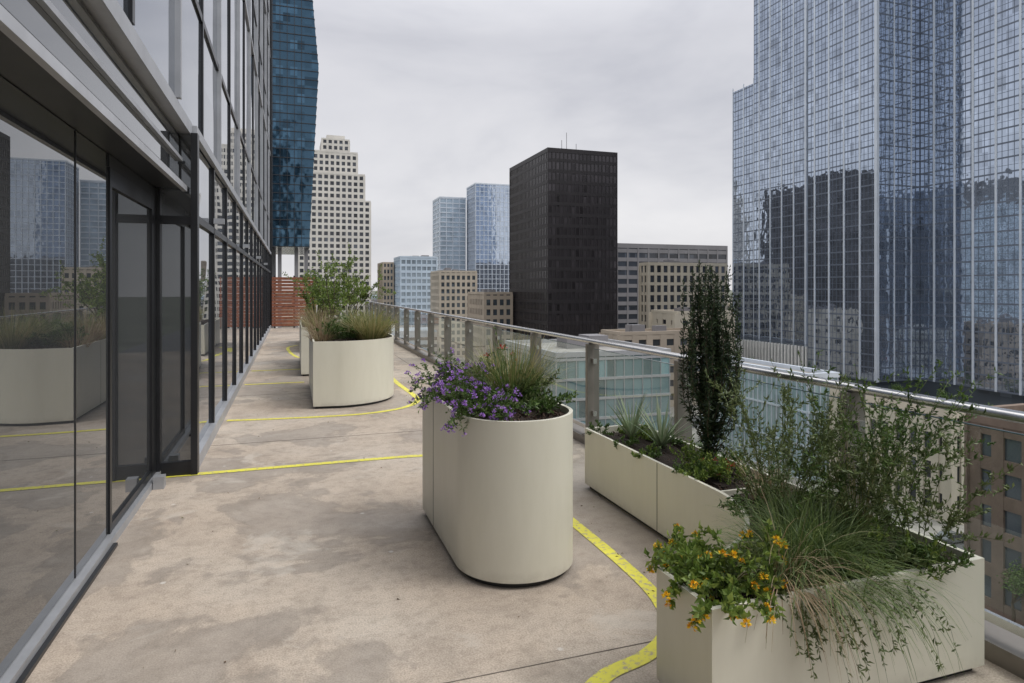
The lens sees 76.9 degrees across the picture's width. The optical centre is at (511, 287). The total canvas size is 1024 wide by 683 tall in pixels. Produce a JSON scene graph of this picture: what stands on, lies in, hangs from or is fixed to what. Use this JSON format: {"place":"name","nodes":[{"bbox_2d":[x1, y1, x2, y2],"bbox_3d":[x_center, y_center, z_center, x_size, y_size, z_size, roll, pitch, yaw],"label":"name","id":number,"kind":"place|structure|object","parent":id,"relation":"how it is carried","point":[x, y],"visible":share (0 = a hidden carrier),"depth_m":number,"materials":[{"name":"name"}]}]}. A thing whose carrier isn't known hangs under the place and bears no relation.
{"place":"outdoors","nodes":[
{"label":"outdoors","id":0,"kind":"place"},
{"bbox_2d":[287,305,341,341],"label":"ornamental grass","id":1,"kind":"object","parent":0,"point":[319,335],"depth_m":9.79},
{"bbox_2d":[327,301,407,339],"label":"ornamental grass","id":2,"kind":"object","parent":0,"point":[376,330],"depth_m":9.47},
{"bbox_2d":[432,196,465,270],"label":"glass condo tower","id":3,"kind":"structure","parent":0,"point":[449,232],"depth_m":492.18,"materials":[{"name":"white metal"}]},
{"bbox_2d":[433,199,464,270],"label":"windows","id":4,"kind":"structure","parent":3,"relation":"in","point":[441,200],"depth_m":492.22,"materials":[{"name":"blue glass"}]},
{"bbox_2d":[276,290,731,417],"bbox_3d":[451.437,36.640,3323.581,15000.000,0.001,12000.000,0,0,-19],"label":"sheet","id":5,"kind":"object","parent":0,"point":[373,292],"depth_m":4334.48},
{"bbox_2d":[298,135,370,326],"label":"stepped white tower","id":6,"kind":"structure","parent":5,"relation":"on","point":[340,212],"depth_m":427.90,"materials":[{"name":"concrete"}]},
{"bbox_2d":[300,139,368,318],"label":"windows","id":7,"kind":"structure","parent":6,"relation":"in","point":[324,141],"depth_m":427.23,"materials":[{"name":"black glass"}]},
{"bbox_2d":[377,264,393,321],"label":"piers","id":8,"kind":"structure","parent":5,"relation":"on","point":[381,284],"depth_m":397.35,"materials":[{"name":"concrete"}]},
{"bbox_2d":[394,258,436,327],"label":"piers","id":9,"kind":"structure","parent":5,"relation":"on","point":[398,281],"depth_m":382.80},
{"bbox_2d":[401,260,435,327],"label":"windows","id":10,"kind":"structure","parent":9,"relation":"attached to","point":[414,287],"depth_m":382.00,"materials":[{"name":"blue glass"}]},
{"bbox_2d":[396,258,435,324],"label":"spandrels","id":11,"kind":"object","parent":5,"relation":"on","point":[418,284],"visible":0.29,"depth_m":382.32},
{"bbox_2d":[431,273,474,357],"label":"spandrels","id":12,"kind":"object","parent":5,"relation":"on","point":[448,308],"visible":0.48,"depth_m":338.81,"materials":[{"name":"concrete"}]},
{"bbox_2d":[430,272,476,357],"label":"piers","id":13,"kind":"structure","parent":5,"relation":"on","point":[437,297],"depth_m":338.36,"materials":[{"name":"beige stone"}]},
{"bbox_2d":[441,272,474,355],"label":"windows","id":14,"kind":"structure","parent":13,"relation":"attached to","point":[453,305],"depth_m":338.37,"materials":[{"name":"black glass"}]},
{"bbox_2d":[466,183,508,291],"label":"glass condo tower","id":15,"kind":"structure","parent":5,"relation":"on","point":[488,232],"depth_m":481.56,"materials":[{"name":"glass"}]},
{"bbox_2d":[467,184,507,291],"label":"windows","id":16,"kind":"structure","parent":15,"relation":"in","point":[485,278],"depth_m":481.29,"materials":[{"name":"blue glass"}]},
{"bbox_2d":[467,294,512,366],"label":"piers","id":17,"kind":"structure","parent":5,"relation":"on","point":[477,311],"depth_m":263.70,"materials":[{"name":"concrete"}]},
{"bbox_2d":[486,294,509,359],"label":"windows","id":18,"kind":"structure","parent":17,"relation":"attached to","point":[495,313],"depth_m":262.54,"materials":[{"name":"black glass"}]},
{"bbox_2d":[470,295,509,364],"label":"spandrels","id":19,"kind":"object","parent":5,"relation":"on","point":[495,316],"visible":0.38,"depth_m":262.69,"materials":[{"name":"concrete"}]},
{"bbox_2d":[276,295,731,353],"bbox_3d":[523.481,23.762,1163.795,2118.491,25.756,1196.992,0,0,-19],"label":"distant low rise city","id":20,"kind":"object","parent":5,"relation":"on","point":[423,337],"depth_m":340.93,"materials":[{"name":"white stone"}]},
{"bbox_2d":[509,133,617,339],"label":"black office tower","id":21,"kind":"structure","parent":5,"relation":"on","point":[563,240],"depth_m":235.84,"materials":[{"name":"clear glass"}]},
{"bbox_2d":[510,152,615,338],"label":"windows","id":22,"kind":"structure","parent":21,"relation":"in","point":[561,154],"depth_m":235.60,"materials":[{"name":"black glass"}]},
{"bbox_2d":[599,333,702,404],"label":"piers","id":23,"kind":"structure","parent":5,"relation":"on","point":[649,340],"depth_m":197.03,"materials":[{"name":"concrete"}]},
{"bbox_2d":[601,328,697,334],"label":"cornice","id":24,"kind":"structure","parent":23,"relation":"on","point":[648,331],"depth_m":197.54,"materials":[{"name":"concrete"}]},
{"bbox_2d":[613,339,698,399],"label":"windows","id":25,"kind":"structure","parent":23,"relation":"attached to","point":[656,342],"depth_m":198.35,"materials":[{"name":"black glass"}]},
{"bbox_2d":[605,333,699,406],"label":"spandrels","id":26,"kind":"object","parent":5,"relation":"on","point":[655,336],"visible":0.04,"depth_m":198.06,"materials":[{"name":"concrete"}]},
{"bbox_2d":[627,248,727,323],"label":"piers","id":27,"kind":"structure","parent":5,"relation":"on","point":[658,261],"depth_m":339.13,"materials":[{"name":"grey concrete"}]},
{"bbox_2d":[618,249,725,328],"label":"spandrels","id":28,"kind":"object","parent":27,"relation":"attached to","point":[652,260],"visible":0.05,"depth_m":339.01,"materials":[{"name":"grey concrete"}]},
{"bbox_2d":[618,248,725,327],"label":"windows","id":29,"kind":"structure","parent":27,"relation":"attached to","point":[634,281],"depth_m":338.72,"materials":[{"name":"black glass"}]},
{"bbox_2d":[618,243,727,249],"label":"cornice","id":30,"kind":"structure","parent":27,"relation":"on","point":[667,246],"depth_m":345.69,"materials":[{"name":"grey concrete"}]},
{"bbox_2d":[638,265,727,327],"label":"piers","id":31,"kind":"structure","parent":5,"relation":"on","point":[662,288],"depth_m":277.00,"materials":[{"name":"concrete"}]},
{"bbox_2d":[639,262,726,265],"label":"cornice","id":32,"kind":"structure","parent":31,"relation":"on","point":[675,264],"depth_m":277.75,"materials":[{"name":"concrete"}]},
{"bbox_2d":[642,266,724,327],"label":"windows","id":33,"kind":"structure","parent":31,"relation":"attached to","point":[671,286],"depth_m":277.08,"materials":[{"name":"black glass"}]},
{"bbox_2d":[641,272,724,324],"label":"spandrels","id":34,"kind":"object","parent":5,"relation":"on","point":[671,283],"visible":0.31,"depth_m":276.95,"materials":[{"name":"concrete"}]},
{"bbox_2d":[648,312,734,355],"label":"piers","id":35,"kind":"structure","parent":5,"relation":"on","point":[675,322],"depth_m":232.24,"materials":[{"name":"concrete"}]},
{"bbox_2d":[702,373,837,479],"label":"piers","id":36,"kind":"structure","parent":5,"relation":"on","point":[807,415],"depth_m":130.48,"materials":[{"name":"white metal"}]},
{"bbox_2d":[703,370,836,479],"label":"windows","id":37,"kind":"structure","parent":36,"relation":"attached to","point":[774,402],"depth_m":131.04,"materials":[{"name":"teal glass"}]},
{"bbox_2d":[740,357,839,377],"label":"cornice","id":38,"kind":"structure","parent":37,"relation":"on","point":[823,373],"depth_m":132.02,"materials":[{"name":"concrete"}]},
{"bbox_2d":[732,0,1023,405],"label":"glass skyscraper","id":39,"kind":"structure","parent":5,"relation":"on","point":[877,189],"depth_m":199.65,"materials":[{"name":"blue glass"}]},
{"bbox_2d":[829,395,963,525],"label":"piers","id":40,"kind":"structure","parent":5,"relation":"on","point":[949,486],"depth_m":101.14,"materials":[{"name":"beige stone"}]},
{"bbox_2d":[839,399,958,509],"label":"windows","id":41,"kind":"structure","parent":40,"relation":"attached to","point":[913,493],"depth_m":104.93,"materials":[{"name":"black glass"}]},
{"bbox_2d":[830,388,965,418],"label":"cornice","id":42,"kind":"structure","parent":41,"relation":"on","point":[902,405],"depth_m":106.03,"materials":[{"name":"beige stone"}]},
{"bbox_2d":[838,403,960,522],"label":"spandrels","id":43,"kind":"object","parent":5,"relation":"on","point":[940,461],"visible":0.12,"depth_m":102.74,"materials":[{"name":"beige stone"}]},
{"bbox_2d":[964,421,1023,625],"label":"piers","id":44,"kind":"structure","parent":5,"relation":"on","point":[973,476],"depth_m":72.57,"materials":[{"name":"brown brick"}]},
{"bbox_2d":[966,403,1023,431],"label":"cornice","id":45,"kind":"structure","parent":44,"relation":"on","point":[1002,423],"depth_m":73.04,"materials":[{"name":"brown concrete"}]},
{"bbox_2d":[982,434,1021,611],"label":"windows","id":46,"kind":"structure","parent":44,"relation":"attached to","point":[1013,453],"depth_m":71.34,"materials":[{"name":"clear glass"}]},
{"bbox_2d":[981,424,1021,624],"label":"spandrels","id":47,"kind":"object","parent":5,"relation":"on","point":[1011,505],"visible":0.28,"depth_m":71.20,"materials":[{"name":"brown brick"}]},
{"bbox_2d":[276,0,753,290],"label":"sky","id":48,"kind":"structure","parent":0,"point":[433,99],"materials":[{"name":"grey"}]},
{"bbox_2d":[452,357,1017,623],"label":"sidewalk","id":49,"kind":"structure","parent":0,"point":[936,526],"depth_m":101.72,"materials":[{"name":"concrete"}]},
{"bbox_2d":[996,557,1023,622],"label":"street tree","id":50,"kind":"object","parent":49,"relation":"on","point":[1017,588],"visible":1,"depth_m":68.83,"materials":[{"name":"green plant"}]},
{"bbox_2d":[670,416,963,549],"bbox_3d":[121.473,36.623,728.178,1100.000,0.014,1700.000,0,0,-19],"label":"road","id":51,"kind":"structure","parent":0,"point":[959,544],"depth_m":92.84,"materials":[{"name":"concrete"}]},
{"bbox_2d":[272,0,318,327],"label":"blue glass tower","id":52,"kind":"structure","parent":51,"relation":"on","point":[295,69],"depth_m":142.07,"materials":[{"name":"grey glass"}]},
{"bbox_2d":[505,334,670,431],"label":"green glass office","id":53,"kind":"structure","parent":51,"relation":"on","point":[630,379],"depth_m":126.03,"materials":[{"name":"metal"}]},
{"bbox_2d":[506,345,668,430],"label":"windows","id":54,"kind":"structure","parent":53,"relation":"in","point":[619,363],"depth_m":125.52,"materials":[{"name":"teal glass"}]},
{"bbox_3d":[-15.574,19.370,-11.492,43.100,34.540,68.300,0,0,-19],"label":"lower body","id":55,"kind":"object","parent":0,"visible":0},
{"bbox_2d":[25,327,1023,682],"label":"slab","id":56,"kind":"structure","parent":55,"relation":"on","point":[311,573],"depth_m":3.58,"materials":[{"name":"concrete"}]},
{"bbox_2d":[16,542,117,682],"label":"storefront sill base","id":57,"kind":"object","parent":56,"relation":"on","point":[36,659],"visible":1,"depth_m":3.15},
{"bbox_2d":[0,76,148,676],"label":"storefront glass","id":58,"kind":"object","parent":56,"relation":"on","point":[37,359],"visible":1,"depth_m":3.27,"materials":[{"name":"glass"}]},
{"bbox_2d":[75,130,75,577],"bbox_3d":[-1.559,0.360,1.106,0.005,2.440,5.112,0,0,-19],"label":"glass joint","id":59,"kind":"object","parent":58,"relation":"attached to","point":[75,353],"visible":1,"depth_m":3.51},
{"bbox_2d":[0,31,177,187],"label":"soffit","id":60,"kind":"structure","parent":58,"relation":"on","point":[25,73],"depth_m":3.09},
{"bbox_2d":[0,4,186,191],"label":"band","id":61,"kind":"object","parent":60,"relation":"attached to","point":[16,32],"visible":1,"depth_m":2.71,"materials":[{"name":"metal"}]},
{"bbox_2d":[76,0,177,134],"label":"fascia","id":62,"kind":"structure","parent":60,"relation":"on","point":[114,49],"depth_m":3.73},
{"bbox_2d":[0,0,178,176],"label":"fascia glass","id":63,"kind":"object","parent":62,"relation":"attached to","point":[36,21],"visible":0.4,"depth_m":3.23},
{"bbox_2d":[35,0,182,160],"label":"band","id":64,"kind":"object","parent":63,"relation":"attached to","point":[50,9],"visible":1,"depth_m":3.20,"materials":[{"name":"metal"}]},
{"bbox_2d":[108,167,155,533],"bbox_3d":[-2.854,0.402,4.840,0.062,2.364,1.475,0,0,-19],"label":"door frame","id":65,"kind":"object","parent":58,"relation":"attached to","point":[120,183],"visible":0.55,"depth_m":4.92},
{"bbox_2d":[107,154,155,196],"bbox_3d":[-2.859,-0.820,4.852,0.060,0.080,1.530,0,0,-19],"label":"door head","id":66,"kind":"object","parent":65,"relation":"attached to","point":[123,170],"depth_m":4.65},
{"bbox_2d":[0,471,160,682],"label":"storefront sill","id":67,"kind":"structure","parent":56,"relation":"on","point":[15,669],"depth_m":3.31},
{"bbox_2d":[155,133,198,475],"bbox_3d":[-2.934,0.140,5.661,0.330,3.000,0.110,0,0,-19],"label":"return frame","id":68,"kind":"object","parent":56,"relation":"on","point":[177,468],"visible":0.79,"depth_m":5.65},
{"bbox_2d":[161,133,190,462],"bbox_3d":[-2.952,0.140,5.681,0.240,3.000,0.060,0,0,-19],"label":"return glass","id":69,"kind":"object","parent":68,"relation":"in","point":[175,342],"visible":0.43,"depth_m":5.66,"materials":[{"name":"glass"}]},
{"bbox_2d":[199,325,270,467],"bbox_3d":[-6.363,1.580,16.088,0.060,0.120,21.839,0,0,-19],"label":"kick plate","id":70,"kind":"object","parent":56,"relation":"on","point":[208,438],"visible":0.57,"depth_m":8.19,"materials":[{"name":"metal"}]},
{"bbox_2d":[199,148,267,442],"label":"ground curtain wall","id":71,"kind":"structure","parent":70,"relation":"on","point":[205,166],"depth_m":8.31,"materials":[{"name":"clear glass"}]},
{"bbox_2d":[81,0,188,133],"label":"band","id":72,"kind":"object","parent":71,"relation":"attached to","point":[102,17],"visible":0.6,"depth_m":3.79,"materials":[{"name":"metal"}]},
{"bbox_2d":[101,0,191,134],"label":"metal beam","id":73,"kind":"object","parent":72,"relation":"attached to","point":[119,17],"visible":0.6,"depth_m":3.88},
{"bbox_2d":[192,126,270,254],"bbox_3d":[-6.362,-1.405,16.093,0.045,0.090,21.830,0,0,-19],"label":"slab band","id":74,"kind":"object","parent":71,"relation":"attached to","point":[204,147],"visible":0.79,"depth_m":8.00,"materials":[{"name":"metal"}]},
{"bbox_2d":[199,216,270,272],"bbox_3d":[-6.379,-0.645,16.087,0.031,0.070,21.830,0,0,-19],"label":"transom","id":75,"kind":"object","parent":71,"relation":"attached to","point":[205,225],"visible":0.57,"depth_m":8.37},
{"bbox_2d":[211,168,269,422],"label":"mullions","id":76,"kind":"object","parent":71,"relation":"attached to","point":[212,299],"visible":0.88,"depth_m":10.11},
{"bbox_2d":[270,0,271,327],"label":"end fin","id":77,"kind":"object","parent":56,"relation":"on","point":[271,163],"visible":0.2,"depth_m":26.43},
{"bbox_2d":[274,276,294,327],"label":"posts","id":78,"kind":"object","parent":56,"relation":"on","point":[275,303],"visible":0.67,"depth_m":26.36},
{"bbox_2d":[272,277,315,325],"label":"slats","id":79,"kind":"object","parent":78,"relation":"attached to","point":[291,301],"visible":0.69,"depth_m":26.43,"materials":[{"name":"red wood"}]},
{"bbox_2d":[300,319,355,375],"bbox_3d":[-3.757,1.179,13.511,1.290,0.918,2.800,0,0,-19],"label":"quarter round planter","id":80,"kind":"object","parent":56,"relation":"on","point":[304,354],"visible":0.02,"depth_m":12.00,"materials":[{"name":"beige plastic"}]},
{"bbox_2d":[280,265,353,315],"bbox_3d":[-4.288,0.132,14.181,1.481,1.328,1.082,0,0,35],"label":"young redbud tree","id":81,"kind":"object","parent":80,"relation":"on","point":[307,296],"visible":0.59,"depth_m":14.21,"materials":[{"name":"green plant"}]},
{"bbox_2d":[289,299,370,325],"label":"ornamental grass","id":82,"kind":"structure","parent":80,"relation":"in","point":[311,312],"depth_m":13.30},
{"bbox_2d":[304,249,370,321],"bbox_3d":[-3.333,0.064,12.357,1.251,1.562,1.526,0,0,-19],"label":"young redbud tree","id":83,"kind":"object","parent":80,"relation":"on","point":[348,296],"visible":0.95,"depth_m":12.46,"materials":[{"name":"green plant"}]},
{"bbox_2d":[327,242,395,317],"bbox_3d":[-3.196,-0.089,13.673,1.486,1.770,1.062,0,0,17],"label":"young redbud tree","id":84,"kind":"object","parent":80,"relation":"on","point":[364,294],"visible":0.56,"depth_m":13.70,"materials":[{"name":"green plant"}]},
{"bbox_2d":[309,334,393,408],"bbox_3d":[-2.482,1.179,9.973,1.202,0.917,2.320,0,0,-19],"label":"quarter round planter","id":85,"kind":"object","parent":56,"relation":"on","point":[350,372],"visible":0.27,"depth_m":8.89,"materials":[{"name":"cream fiberglass"},{"name":"soil"},{"name":"bark"}]},
{"bbox_2d":[313,311,397,339],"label":"leafy shrub","id":86,"kind":"object","parent":85,"relation":"in","point":[342,331],"visible":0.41,"depth_m":9.45,"materials":[{"name":"green plant"}]},
{"bbox_2d":[166,345,656,682],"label":"yellow floor line","id":87,"kind":"object","parent":56,"relation":"on","point":[643,656],"visible":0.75,"depth_m":3.85,"materials":[{"name":"paint"}]},
{"bbox_2d":[213,343,650,682],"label":"floor joints","id":88,"kind":"object","parent":56,"relation":"on","point":[494,672],"visible":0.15,"depth_m":2.89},
{"bbox_2d":[423,387,572,587],"bbox_3d":[-0.098,1.175,4.165,0.707,0.926,1.372,0,0,-19],"label":"rounded planter","id":89,"kind":"object","parent":56,"relation":"on","point":[498,502],"visible":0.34,"depth_m":3.56,"materials":[{"name":"cream fiberglass"},{"name":"soil"},{"name":"bark"}]},
{"bbox_2d":[404,347,533,433],"bbox_3d":[-0.310,0.623,4.219,0.770,0.402,1.593,0,0,-12],"label":"purple aster plant","id":90,"kind":"object","parent":89,"relation":"in","point":[460,393],"visible":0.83,"depth_m":3.74,"materials":[{"name":"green plant"}]},
{"bbox_2d":[434,358,578,416],"bbox_3d":[-0.051,0.642,4.237,0.693,0.317,1.156,0,0,-25],"label":"leafy shrub","id":91,"kind":"object","parent":89,"relation":"in","point":[530,397],"visible":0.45,"depth_m":4.01,"materials":[{"name":"green plant"}]},
{"bbox_2d":[439,326,582,402],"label":"ornamental grass","id":92,"kind":"object","parent":89,"relation":"in","point":[499,377],"depth_m":4.19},
{"bbox_2d":[365,301,1023,679],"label":"glass railing","id":93,"kind":"object","parent":56,"relation":"on","point":[1003,643],"visible":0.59,"depth_m":5.19,"materials":[{"name":"metal"}]},
{"bbox_2d":[585,425,983,682],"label":"curved corner planter","id":94,"kind":"object","parent":56,"relation":"on","point":[658,496],"visible":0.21,"depth_m":2.63,"materials":[{"name":"cream painted metal"},{"name":"soil"}]},
{"bbox_2d":[604,387,694,448],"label":"strap leaf plant","id":95,"kind":"object","parent":94,"relation":"on","point":[629,427],"visible":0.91,"depth_m":4.85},
{"bbox_2d":[586,419,748,486],"bbox_3d":[1.099,1.105,4.592,0.628,0.223,1.699,0,0,-19],"label":"groundcover plant","id":96,"kind":"object","parent":94,"relation":"in","point":[703,470],"visible":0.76,"depth_m":4.26,"materials":[{"name":"green plant"}]},
{"bbox_2d":[686,456,734,479],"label":"red flower plant","id":97,"kind":"object","parent":94,"relation":"in","point":[711,474],"visible":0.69,"depth_m":3.97,"materials":[{"name":"green plant"}]},
{"bbox_2d":[677,259,744,463],"bbox_3d":[1.306,0.511,4.237,0.418,1.417,0.445,0,0,29],"label":"columnar yew tree","id":98,"kind":"object","parent":94,"relation":"on","point":[714,358],"visible":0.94,"depth_m":4.20,"materials":[{"name":"green plant"}]},
{"bbox_2d":[644,518,789,632],"bbox_3d":[0.785,1.076,2.517,0.559,0.301,0.665,0,0,32],"label":"yellow lantana plant","id":99,"kind":"object","parent":94,"relation":"on","point":[690,560],"visible":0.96,"depth_m":2.47,"materials":[{"name":"green plant"}]},
{"bbox_2d":[703,350,891,516],"bbox_3d":[1.386,0.765,3.218,0.832,0.852,1.152,0,0,10],"label":"airy salvia shrub","id":100,"kind":"object","parent":94,"relation":"on","point":[787,450],"visible":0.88,"depth_m":3.07,"materials":[{"name":"green plant"}]},
{"bbox_2d":[723,414,915,535],"bbox_3d":[1.516,0.904,3.336,0.648,0.574,1.084,0,0,-39],"label":"shrub","id":101,"kind":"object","parent":94,"relation":"on","point":[853,497],"depth_m":3.12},
{"bbox_2d":[687,474,975,603],"bbox_3d":[1.250,1.096,2.983,1.352,0.220,1.177,0,0,-19],"label":"groundcover plant","id":102,"kind":"object","parent":94,"relation":"in","point":[906,551],"visible":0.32,"depth_m":2.69,"materials":[{"name":"green plant"}]},
{"bbox_2d":[692,464,977,682],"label":"weeping grass","id":103,"kind":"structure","parent":94,"relation":"in","point":[801,564],"depth_m":2.56,"materials":[{"name":"plant"}]},
{"bbox_2d":[775,570,959,682],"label":"trailing vine","id":104,"kind":"object","parent":94,"relation":"in","point":[816,636],"visible":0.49,"depth_m":2.43,"materials":[{"name":"green plant"}]},
{"bbox_2d":[760,349,1004,538],"bbox_3d":[1.698,0.749,3.014,1.099,0.884,0.897,0,0,-44],"label":"airy salvia shrub","id":105,"kind":"object","parent":94,"relation":"on","point":[902,429],"visible":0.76,"depth_m":3.03,"materials":[{"name":"green plant"}]},
{"bbox_2d":[812,421,1022,554],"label":"airy salvia shrub","id":106,"kind":"object","parent":94,"relation":"on","point":[950,522],"visible":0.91,"depth_m":2.75,"materials":[{"name":"green plant"}]},
{"bbox_3d":[-19.865,0.285,-13.008,33.800,3.510,68.000,0,0,-19],"label":"back mass","id":107,"kind":"object","parent":55,"relation":"on","visible":0},
{"bbox_2d":[117,0,264,240],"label":"curtain wall","id":108,"kind":"structure","parent":107,"relation":"on","point":[154,27],"depth_m":7.46,"materials":[{"name":"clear glass"}]},
{"bbox_2d":[128,0,267,245],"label":"mullions","id":109,"kind":"object","parent":108,"relation":"attached to","point":[131,10],"visible":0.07,"depth_m":9.28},
{"bbox_2d":[175,0,269,249],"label":"mullion caps","id":110,"kind":"object","parent":108,"relation":"attached to","point":[178,49],"visible":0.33,"depth_m":10.69,"materials":[{"name":"metal"}]},
{"bbox_2d":[193,0,268,218],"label":"slab lines","id":111,"kind":"object","parent":110,"relation":"attached to","point":[198,9],"visible":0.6,"depth_m":8.71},
{"bbox_2d":[244,0,270,155],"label":"slab bands","id":112,"kind":"object","parent":108,"relation":"attached to","point":[246,10],"visible":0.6,"depth_m":15.98,"materials":[{"name":"metal"}]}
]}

